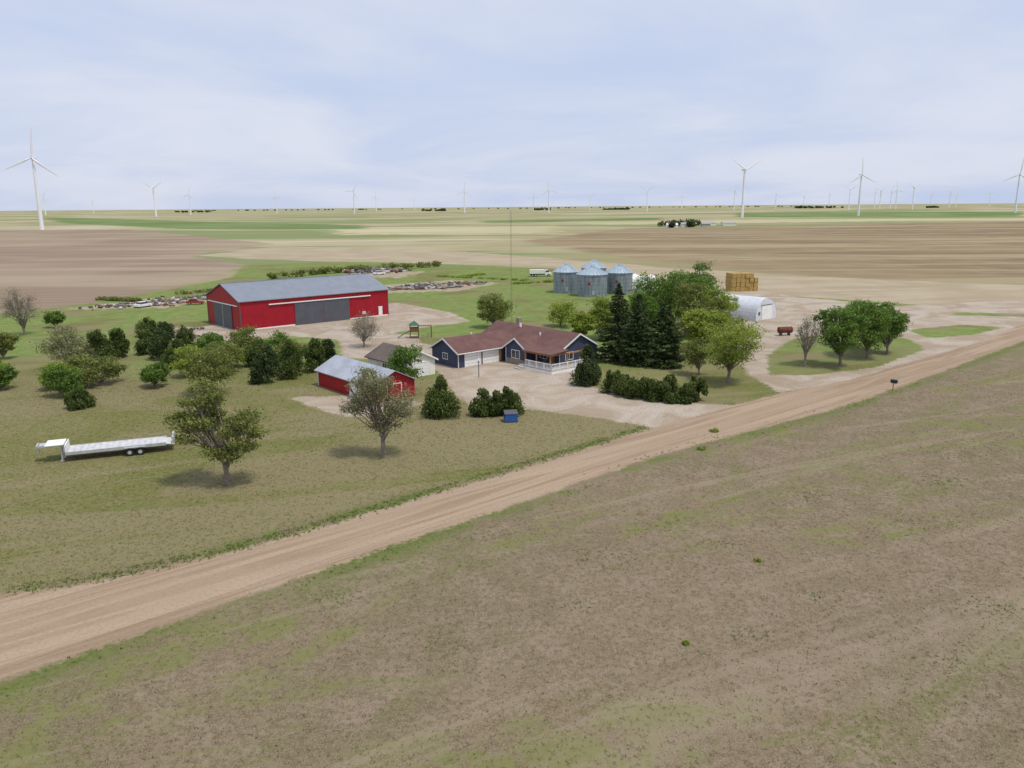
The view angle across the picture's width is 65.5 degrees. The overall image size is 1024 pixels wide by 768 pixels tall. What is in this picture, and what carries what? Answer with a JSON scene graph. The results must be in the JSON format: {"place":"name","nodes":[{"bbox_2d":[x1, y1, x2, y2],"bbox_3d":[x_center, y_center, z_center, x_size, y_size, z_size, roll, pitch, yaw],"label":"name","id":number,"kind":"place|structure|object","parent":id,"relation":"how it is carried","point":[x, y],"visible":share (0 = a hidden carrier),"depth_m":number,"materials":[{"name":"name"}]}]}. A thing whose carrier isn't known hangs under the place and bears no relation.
{"place":"outdoors","nodes":[
{"label":"outdoors","id":0,"kind":"place"},
{"bbox_2d":[0,366,643,589],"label":"lawn grass","id":1,"kind":"structure","parent":0,"point":[18,573],"depth_m":78.26,"materials":[{"name":"green plant"}]},
{"bbox_2d":[0,203,1023,767],"bbox_3d":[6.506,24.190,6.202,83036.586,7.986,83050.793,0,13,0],"label":"ground","id":2,"kind":"structure","parent":0,"point":[948,279],"depth_m":64.86,"materials":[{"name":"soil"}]},
{"bbox_2d":[0,363,19,390],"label":"young tree","id":3,"kind":"object","parent":2,"relation":"on","point":[8,373],"visible":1,"depth_m":113.12,"materials":[{"name":"green plant"}]},
{"bbox_2d":[0,331,21,358],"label":"young tree","id":4,"kind":"object","parent":2,"relation":"on","point":[7,340],"visible":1,"depth_m":136.24,"materials":[{"name":"green plant"}]},
{"bbox_2d":[0,285,41,334],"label":"bare tree","id":5,"kind":"object","parent":2,"relation":"on","point":[21,321],"visible":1,"depth_m":161.67,"materials":[{"name":"grey plant"}]},
{"bbox_2d":[4,129,58,229],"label":"wind turbine","id":6,"kind":"object","parent":2,"relation":"on","point":[39,209],"visible":0.94,"depth_m":1023.74,"materials":[{"name":"white metal"}]},
{"bbox_2d":[42,310,66,327],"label":"young tree","id":7,"kind":"object","parent":2,"relation":"on","point":[54,317],"visible":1,"depth_m":172.08,"materials":[{"name":"green plant"}]},
{"bbox_2d":[34,360,75,383],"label":"young tree","id":8,"kind":"object","parent":2,"relation":"on","point":[60,362],"visible":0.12,"depth_m":113.07,"materials":[{"name":"green plant"}]},
{"bbox_2d":[24,322,96,363],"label":"young tree","id":9,"kind":"object","parent":2,"relation":"on","point":[64,351],"visible":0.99,"depth_m":127.58,"materials":[{"name":"green plant"}]},
{"bbox_2d":[39,363,84,396],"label":"young tree","id":10,"kind":"object","parent":2,"relation":"on","point":[61,379],"visible":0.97,"depth_m":107.93,"materials":[{"name":"green plant"}]},
{"bbox_2d":[63,353,95,369],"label":"young tree","id":11,"kind":"object","parent":2,"relation":"on","point":[71,362],"visible":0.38,"depth_m":121.47,"materials":[{"name":"green plant"}]},
{"bbox_2d":[63,387,96,410],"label":"juniper bush","id":12,"kind":"object","parent":2,"relation":"on","point":[77,398],"visible":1,"depth_m":102.19,"materials":[{"name":"green plant"}]},
{"bbox_2d":[83,329,117,360],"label":"juniper bush","id":13,"kind":"object","parent":2,"relation":"on","point":[97,342],"visible":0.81,"depth_m":134.05,"materials":[{"name":"green plant"}]},
{"bbox_2d":[72,353,129,386],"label":"young tree","id":14,"kind":"object","parent":2,"relation":"on","point":[90,373],"visible":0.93,"depth_m":115.06,"materials":[{"name":"green plant"}]},
{"bbox_2d":[35,431,174,460],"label":"gooseneck trailer","id":15,"kind":"object","parent":2,"relation":"on","point":[129,445],"visible":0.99,"depth_m":82.65,"materials":[{"name":"metal"}]},
{"bbox_2d":[105,327,129,357],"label":"juniper bush","id":16,"kind":"object","parent":2,"relation":"on","point":[118,342],"visible":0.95,"depth_m":136.16,"materials":[{"name":"green plant"}]},
{"bbox_2d":[78,294,206,310],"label":"scrap pile","id":17,"kind":"object","parent":2,"relation":"on","point":[173,300],"visible":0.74,"depth_m":215.31,"materials":[{"name":"grey metal"}]},
{"bbox_2d":[133,328,153,355],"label":"juniper bush","id":18,"kind":"object","parent":2,"relation":"on","point":[141,347],"visible":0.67,"depth_m":139.37,"materials":[{"name":"green plant"}]},
{"bbox_2d":[134,317,157,336],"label":"juniper bush","id":19,"kind":"object","parent":2,"relation":"on","point":[150,325],"visible":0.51,"depth_m":158.79,"materials":[{"name":"green plant"}]},
{"bbox_2d":[95,288,212,301],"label":"weed patch","id":20,"kind":"object","parent":2,"relation":"on","point":[124,299],"visible":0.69,"depth_m":223.50,"materials":[{"name":"green plant"}]},
{"bbox_2d":[138,360,171,386],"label":"young tree","id":21,"kind":"object","parent":2,"relation":"on","point":[154,373],"visible":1,"depth_m":113.37,"materials":[{"name":"green plant"}]},
{"bbox_2d":[146,327,171,359],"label":"juniper bush","id":22,"kind":"object","parent":2,"relation":"on","point":[164,337],"visible":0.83,"depth_m":134.32,"materials":[{"name":"green plant"}]},
{"bbox_2d":[152,321,175,338],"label":"juniper bush","id":23,"kind":"object","parent":2,"relation":"on","point":[166,326],"visible":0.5,"depth_m":156.73,"materials":[{"name":"green plant"}]},
{"bbox_2d":[159,338,185,368],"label":"juniper bush","id":24,"kind":"object","parent":2,"relation":"on","point":[169,355],"visible":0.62,"depth_m":127.91,"materials":[{"name":"green plant"}]},
{"bbox_2d":[175,324,195,346],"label":"juniper bush","id":25,"kind":"object","parent":2,"relation":"on","point":[185,335],"visible":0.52,"depth_m":135.66,"materials":[{"name":"green plant"}]},
{"bbox_2d":[168,341,207,374],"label":"young tree","id":26,"kind":"object","parent":2,"relation":"on","point":[178,364],"visible":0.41,"depth_m":120.18,"materials":[{"name":"green plant"}]},
{"bbox_2d":[191,332,227,351],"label":"young tree","id":27,"kind":"object","parent":2,"relation":"on","point":[204,340],"visible":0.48,"depth_m":130.80,"materials":[{"name":"green plant"}]},
{"bbox_2d":[180,345,241,391],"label":"young tree","id":28,"kind":"object","parent":2,"relation":"on","point":[209,370],"visible":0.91,"depth_m":107.64,"materials":[{"name":"green plant"}]},
{"bbox_2d":[162,376,270,485],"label":"elm tree","id":29,"kind":"object","parent":2,"relation":"on","point":[221,451],"visible":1,"depth_m":72.13,"materials":[{"name":"green plant"}]},
{"bbox_2d":[205,339,246,368],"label":"young tree","id":30,"kind":"object","parent":2,"relation":"on","point":[225,347],"visible":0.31,"depth_m":121.32,"materials":[{"name":"green plant"}]},
{"bbox_2d":[225,323,263,348],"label":"young tree","id":31,"kind":"object","parent":2,"relation":"on","point":[243,334],"visible":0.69,"depth_m":137.00,"materials":[{"name":"green plant"}]},
{"bbox_2d":[241,336,264,367],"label":"juniper bush","id":32,"kind":"object","parent":2,"relation":"on","point":[252,351],"visible":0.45,"depth_m":128.26,"materials":[{"name":"green plant"}]},
{"bbox_2d":[248,352,276,384],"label":"juniper bush","id":33,"kind":"object","parent":2,"relation":"on","point":[261,363],"visible":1,"depth_m":115.79,"materials":[{"name":"green plant"}]},
{"bbox_2d":[261,344,279,373],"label":"juniper bush","id":34,"kind":"object","parent":2,"relation":"on","point":[267,350],"visible":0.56,"depth_m":122.70,"materials":[{"name":"green plant"}]},
{"bbox_2d":[263,330,296,355],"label":"young tree","id":35,"kind":"object","parent":2,"relation":"on","point":[279,337],"visible":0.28,"depth_m":131.26,"materials":[{"name":"green plant"}]},
{"bbox_2d":[275,338,304,379],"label":"juniper bush","id":36,"kind":"object","parent":2,"relation":"on","point":[290,369],"visible":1,"depth_m":119.14,"materials":[{"name":"green plant"}]},
{"bbox_2d":[272,338,307,362],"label":"young tree","id":37,"kind":"object","parent":2,"relation":"on","point":[280,345],"visible":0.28,"depth_m":126.92,"materials":[{"name":"green plant"}]},
{"bbox_2d":[204,273,389,330],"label":"red barn","id":38,"kind":"structure","parent":2,"relation":"on","point":[265,304],"depth_m":175.70,"materials":[{"name":"metal"}]},
{"bbox_2d":[213,302,232,328],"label":"gable sliding door","id":39,"kind":"structure","parent":38,"relation":"in","point":[225,316],"depth_m":172.03,"materials":[{"name":"grey metal"}]},
{"bbox_2d":[294,300,323,324],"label":"front sliding door","id":40,"kind":"structure","parent":38,"relation":"in","point":[309,312],"depth_m":175.55,"materials":[{"name":"grey metal"}]},
{"bbox_2d":[323,298,349,321],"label":"front sliding door panel","id":41,"kind":"structure","parent":38,"relation":"in","point":[334,309],"depth_m":179.89,"materials":[{"name":"grey metal"}]},
{"bbox_2d":[303,338,325,373],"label":"juniper bush","id":42,"kind":"object","parent":2,"relation":"on","point":[315,350],"visible":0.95,"depth_m":123.90,"materials":[{"name":"green plant"}]},
{"bbox_2d":[321,338,336,360],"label":"juniper bush","id":43,"kind":"object","parent":2,"relation":"on","point":[328,344],"visible":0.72,"depth_m":128.43,"materials":[{"name":"green plant"}]},
{"bbox_2d":[1,426,694,596],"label":"verge grass","id":44,"kind":"structure","parent":2,"relation":"on","point":[266,537],"depth_m":62.17,"materials":[{"name":"green plant"}]},
{"bbox_2d":[266,260,441,278],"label":"shrub row","id":45,"kind":"object","parent":2,"relation":"on","point":[324,270],"visible":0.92,"depth_m":312.18,"materials":[{"name":"green plant"}]},
{"bbox_2d":[305,266,411,273],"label":"scrap pile","id":46,"kind":"object","parent":2,"relation":"on","point":[387,270],"visible":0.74,"depth_m":314.13,"materials":[{"name":"grey metal"}]},
{"bbox_2d":[347,309,383,346],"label":"bare tree","id":47,"kind":"object","parent":2,"relation":"on","point":[362,332],"visible":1,"depth_m":145.17,"materials":[{"name":"grey plant"}]},
{"bbox_2d":[314,355,417,401],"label":"red shed","id":48,"kind":"structure","parent":2,"relation":"on","point":[335,372],"depth_m":110.05,"materials":[{"name":"metal"}]},
{"bbox_2d":[337,361,427,457],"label":"elm tree","id":49,"kind":"object","parent":2,"relation":"on","point":[382,423],"visible":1,"depth_m":80.04,"materials":[{"name":"green plant"}]},
{"bbox_2d":[364,342,437,377],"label":"cream garage","id":50,"kind":"structure","parent":2,"relation":"on","point":[380,352],"depth_m":121.50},
{"bbox_2d":[407,362,428,377],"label":"garage door","id":51,"kind":"structure","parent":50,"relation":"in","point":[422,365],"depth_m":120.42,"materials":[{"name":"white paint"}]},
{"bbox_2d":[379,341,424,379],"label":"young tree","id":52,"kind":"object","parent":2,"relation":"on","point":[399,360],"visible":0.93,"depth_m":109.14,"materials":[{"name":"green plant"}]},
{"bbox_2d":[387,280,486,290],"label":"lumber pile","id":53,"kind":"object","parent":2,"relation":"on","point":[428,285],"visible":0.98,"depth_m":255.28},
{"bbox_2d":[419,374,461,419],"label":"juniper bush","id":54,"kind":"object","parent":2,"relation":"on","point":[437,398],"visible":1,"depth_m":96.33,"materials":[{"name":"green plant"}]},
{"bbox_2d":[3,370,957,696],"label":"roadside weeds","id":55,"kind":"object","parent":2,"relation":"on","point":[403,546],"visible":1,"depth_m":57.19,"materials":[{"name":"green plant"}]},
{"bbox_2d":[468,387,496,417],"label":"juniper bush","id":56,"kind":"object","parent":2,"relation":"on","point":[477,407],"visible":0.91,"depth_m":96.88,"materials":[{"name":"green plant"}]},
{"bbox_2d":[472,292,516,323],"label":"shade tree","id":57,"kind":"object","parent":2,"relation":"on","point":[493,312],"visible":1,"depth_m":165.86,"materials":[{"name":"green plant"}]},
{"bbox_2d":[436,273,552,283],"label":"weed patch","id":58,"kind":"object","parent":2,"relation":"on","point":[476,274],"visible":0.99,"depth_m":281.27,"materials":[{"name":"green plant"}]},
{"bbox_2d":[484,390,509,415],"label":"juniper bush","id":59,"kind":"object","parent":2,"relation":"on","point":[497,395],"visible":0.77,"depth_m":96.61,"materials":[{"name":"green plant"}]},
{"bbox_2d":[503,409,518,421],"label":"dumpster","id":60,"kind":"object","parent":2,"relation":"on","point":[510,416],"visible":1,"depth_m":94.29,"materials":[{"name":"blue paint"}]},
{"bbox_2d":[498,385,525,414],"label":"juniper bush","id":61,"kind":"object","parent":2,"relation":"on","point":[513,398],"visible":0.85,"depth_m":96.80,"materials":[{"name":"green plant"}]},
{"bbox_2d":[428,317,600,374],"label":"farmhouse","id":62,"kind":"object","parent":2,"relation":"on","point":[542,349],"visible":0.83,"depth_m":128.55,"materials":[{"name":"blue"}]},
{"bbox_2d":[465,352,480,366],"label":"garage door","id":63,"kind":"structure","parent":62,"relation":"in","point":[473,358],"depth_m":127.81,"materials":[{"name":"white paint"}]},
{"bbox_2d":[483,349,497,363],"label":"garage door","id":64,"kind":"structure","parent":62,"relation":"in","point":[486,354],"depth_m":130.24,"materials":[{"name":"white paint"}]},
{"bbox_2d":[546,300,577,326],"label":"young tree","id":65,"kind":"object","parent":2,"relation":"on","point":[566,312],"visible":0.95,"depth_m":167.80,"materials":[{"name":"green plant"}]},
{"bbox_2d":[553,263,578,293],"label":"grain bin","id":66,"kind":"object","parent":2,"relation":"on","point":[564,278],"visible":0.99,"depth_m":233.08,"materials":[{"name":"metal"}]},
{"bbox_2d":[567,310,597,334],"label":"shade tree","id":67,"kind":"object","parent":2,"relation":"on","point":[581,322],"visible":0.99,"depth_m":147.24,"materials":[{"name":"green plant"}]},
{"bbox_2d":[569,343,601,386],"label":"spruce tree","id":68,"kind":"object","parent":2,"relation":"on","point":[587,370],"visible":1,"depth_m":112.66,"materials":[{"name":"green plant"}]},
{"bbox_2d":[576,265,607,296],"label":"grain bin","id":69,"kind":"object","parent":2,"relation":"on","point":[591,280],"visible":0.99,"depth_m":223.34,"materials":[{"name":"metal"}]},
{"bbox_2d":[586,294,624,339],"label":"shade tree","id":70,"kind":"object","parent":2,"relation":"on","point":[601,310],"visible":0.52,"depth_m":150.25,"materials":[{"name":"green plant"}]},
{"bbox_2d":[598,369,621,395],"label":"hedge juniper","id":71,"kind":"object","parent":2,"relation":"on","point":[610,380],"visible":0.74,"depth_m":107.95,"materials":[{"name":"green plant"}]},
{"bbox_2d":[593,283,636,362],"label":"spruce tree","id":72,"kind":"object","parent":2,"relation":"on","point":[613,333],"visible":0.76,"depth_m":129.86,"materials":[{"name":"green plant"}]},
{"bbox_2d":[606,263,632,294],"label":"grain bin","id":73,"kind":"object","parent":2,"relation":"on","point":[621,274],"visible":0.93,"depth_m":229.14,"materials":[{"name":"metal"}]},
{"bbox_2d":[615,374,637,398],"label":"hedge juniper","id":74,"kind":"object","parent":2,"relation":"on","point":[621,389],"visible":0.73,"depth_m":105.90,"materials":[{"name":"green plant"}]},
{"bbox_2d":[613,299,656,367],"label":"spruce tree","id":75,"kind":"object","parent":2,"relation":"on","point":[637,346],"visible":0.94,"depth_m":126.14,"materials":[{"name":"green plant"}]},
{"bbox_2d":[627,376,650,398],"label":"hedge juniper","id":76,"kind":"object","parent":2,"relation":"on","point":[638,387],"visible":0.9,"depth_m":104.69,"materials":[{"name":"green plant"}]},
{"bbox_2d":[627,293,652,355],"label":"spruce tree","id":77,"kind":"object","parent":2,"relation":"on","point":[640,298],"visible":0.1,"depth_m":133.36,"materials":[{"name":"green plant"}]},
{"bbox_2d":[627,289,659,325],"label":"shade tree","id":78,"kind":"object","parent":2,"relation":"on","point":[652,307],"visible":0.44,"depth_m":153.43,"materials":[{"name":"green plant"}]},
{"bbox_2d":[643,378,664,402],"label":"hedge juniper","id":79,"kind":"object","parent":2,"relation":"on","point":[653,385],"visible":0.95,"depth_m":103.50,"materials":[{"name":"green plant"}]},
{"bbox_2d":[627,266,687,309],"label":"shade tree","id":80,"kind":"object","parent":2,"relation":"on","point":[667,295],"visible":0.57,"depth_m":160.05,"materials":[{"name":"green plant"}]},
{"bbox_2d":[301,411,1023,673],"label":"stubble weeds","id":81,"kind":"object","parent":2,"relation":"on","point":[767,640],"visible":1,"depth_m":57.50,"materials":[{"name":"plant"}]},
{"bbox_2d":[645,302,679,356],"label":"spruce tree","id":82,"kind":"object","parent":2,"relation":"on","point":[660,316],"visible":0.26,"depth_m":132.17,"materials":[{"name":"green plant"}]},
{"bbox_2d":[642,305,686,368],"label":"spruce tree","id":83,"kind":"object","parent":2,"relation":"on","point":[667,355],"visible":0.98,"depth_m":124.61,"materials":[{"name":"green plant"}]},
{"bbox_2d":[654,373,681,404],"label":"hedge juniper","id":84,"kind":"object","parent":2,"relation":"on","point":[670,381],"visible":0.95,"depth_m":102.77,"materials":[{"name":"green plant"}]},
{"bbox_2d":[657,218,700,227],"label":"farmstead trees","id":85,"kind":"object","parent":2,"relation":"on","point":[689,223],"visible":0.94,"depth_m":930.75,"materials":[{"name":"green plant"}]},
{"bbox_2d":[673,382,694,404],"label":"hedge juniper","id":86,"kind":"object","parent":2,"relation":"on","point":[686,393],"visible":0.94,"depth_m":102.39,"materials":[{"name":"green plant"}]},
{"bbox_2d":[668,266,713,325],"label":"shade tree","id":87,"kind":"object","parent":2,"relation":"on","point":[699,279],"visible":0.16,"depth_m":164.68,"materials":[{"name":"green plant"}]},
{"bbox_2d":[672,279,710,335],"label":"shade tree","id":88,"kind":"object","parent":2,"relation":"on","point":[688,293],"visible":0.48,"depth_m":153.31,"materials":[{"name":"green plant"}]},
{"bbox_2d":[679,337,712,374],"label":"young tree","id":89,"kind":"object","parent":2,"relation":"on","point":[694,354],"visible":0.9,"depth_m":118.65,"materials":[{"name":"green plant"}]},
{"bbox_2d":[689,374,708,401],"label":"hedge juniper","id":90,"kind":"object","parent":2,"relation":"on","point":[701,386],"visible":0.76,"depth_m":103.58,"materials":[{"name":"green plant"}]},
{"bbox_2d":[666,221,735,227],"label":"distant farmstead","id":91,"kind":"structure","parent":2,"relation":"on","point":[713,223],"depth_m":954.83,"materials":[{"name":"white paint"}]},
{"bbox_2d":[681,259,723,299],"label":"shade tree","id":92,"kind":"object","parent":2,"relation":"on","point":[703,265],"visible":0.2,"depth_m":173.84,"materials":[{"name":"green plant"}]},
{"bbox_2d":[676,304,733,345],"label":"shade tree","id":93,"kind":"object","parent":2,"relation":"on","point":[697,323],"visible":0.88,"depth_m":136.61,"materials":[{"name":"green plant"}]},
{"bbox_2d":[676,296,734,336],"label":"shade tree","id":94,"kind":"object","parent":2,"relation":"on","point":[711,302],"visible":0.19,"depth_m":149.31,"materials":[{"name":"green plant"}]},
{"bbox_2d":[703,286,740,315],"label":"shade tree","id":95,"kind":"object","parent":2,"relation":"on","point":[731,307],"visible":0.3,"depth_m":158.02,"materials":[{"name":"green plant"}]},
{"bbox_2d":[698,310,769,382],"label":"cottonwood tree","id":96,"kind":"object","parent":2,"relation":"on","point":[729,341],"visible":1,"depth_m":111.31,"materials":[{"name":"green plant"}]},
{"bbox_2d":[725,272,757,291],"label":"hay bale stack","id":97,"kind":"object","parent":2,"relation":"on","point":[740,281],"visible":1,"depth_m":234.92,"materials":[{"name":"plant"}]},
{"bbox_2d":[733,159,760,217],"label":"wind turbine","id":98,"kind":"object","parent":2,"relation":"on","point":[743,192],"visible":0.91,"depth_m":1478.37,"materials":[{"name":"white metal"}]},
{"bbox_2d":[728,294,776,320],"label":"quonset hut","id":99,"kind":"object","parent":2,"relation":"on","point":[760,308],"visible":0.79,"depth_m":176.98,"materials":[{"name":"white paint"}]},
{"bbox_2d":[791,314,822,366],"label":"bare tree","id":100,"kind":"object","parent":2,"relation":"on","point":[805,325],"visible":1,"depth_m":124.75,"materials":[{"name":"grey plant"}]},
{"bbox_2d":[810,305,871,365],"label":"shade tree","id":101,"kind":"object","parent":2,"relation":"on","point":[848,328],"visible":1,"depth_m":123.44,"materials":[{"name":"green plant"}]},
{"bbox_2d":[846,299,898,357],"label":"shade tree","id":102,"kind":"object","parent":2,"relation":"on","point":[878,328],"visible":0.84,"depth_m":129.38,"materials":[{"name":"green plant"}]},
{"bbox_2d":[877,302,913,353],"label":"shade tree","id":103,"kind":"object","parent":2,"relation":"on","point":[897,327],"visible":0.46,"depth_m":133.89,"materials":[{"name":"green plant"}]},
{"bbox_2d":[0,327,1023,669],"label":"dirt road","id":104,"kind":"structure","parent":0,"point":[34,627],"depth_m":59.83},
{"bbox_2d":[0,0,1023,210],"label":"sky","id":105,"kind":"structure","parent":0,"point":[224,104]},
{"bbox_2d":[399,340,716,421],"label":"gravel driveway","id":106,"kind":"structure","parent":0,"point":[538,389],"depth_m":109.38,"materials":[{"name":"beige gravel"}]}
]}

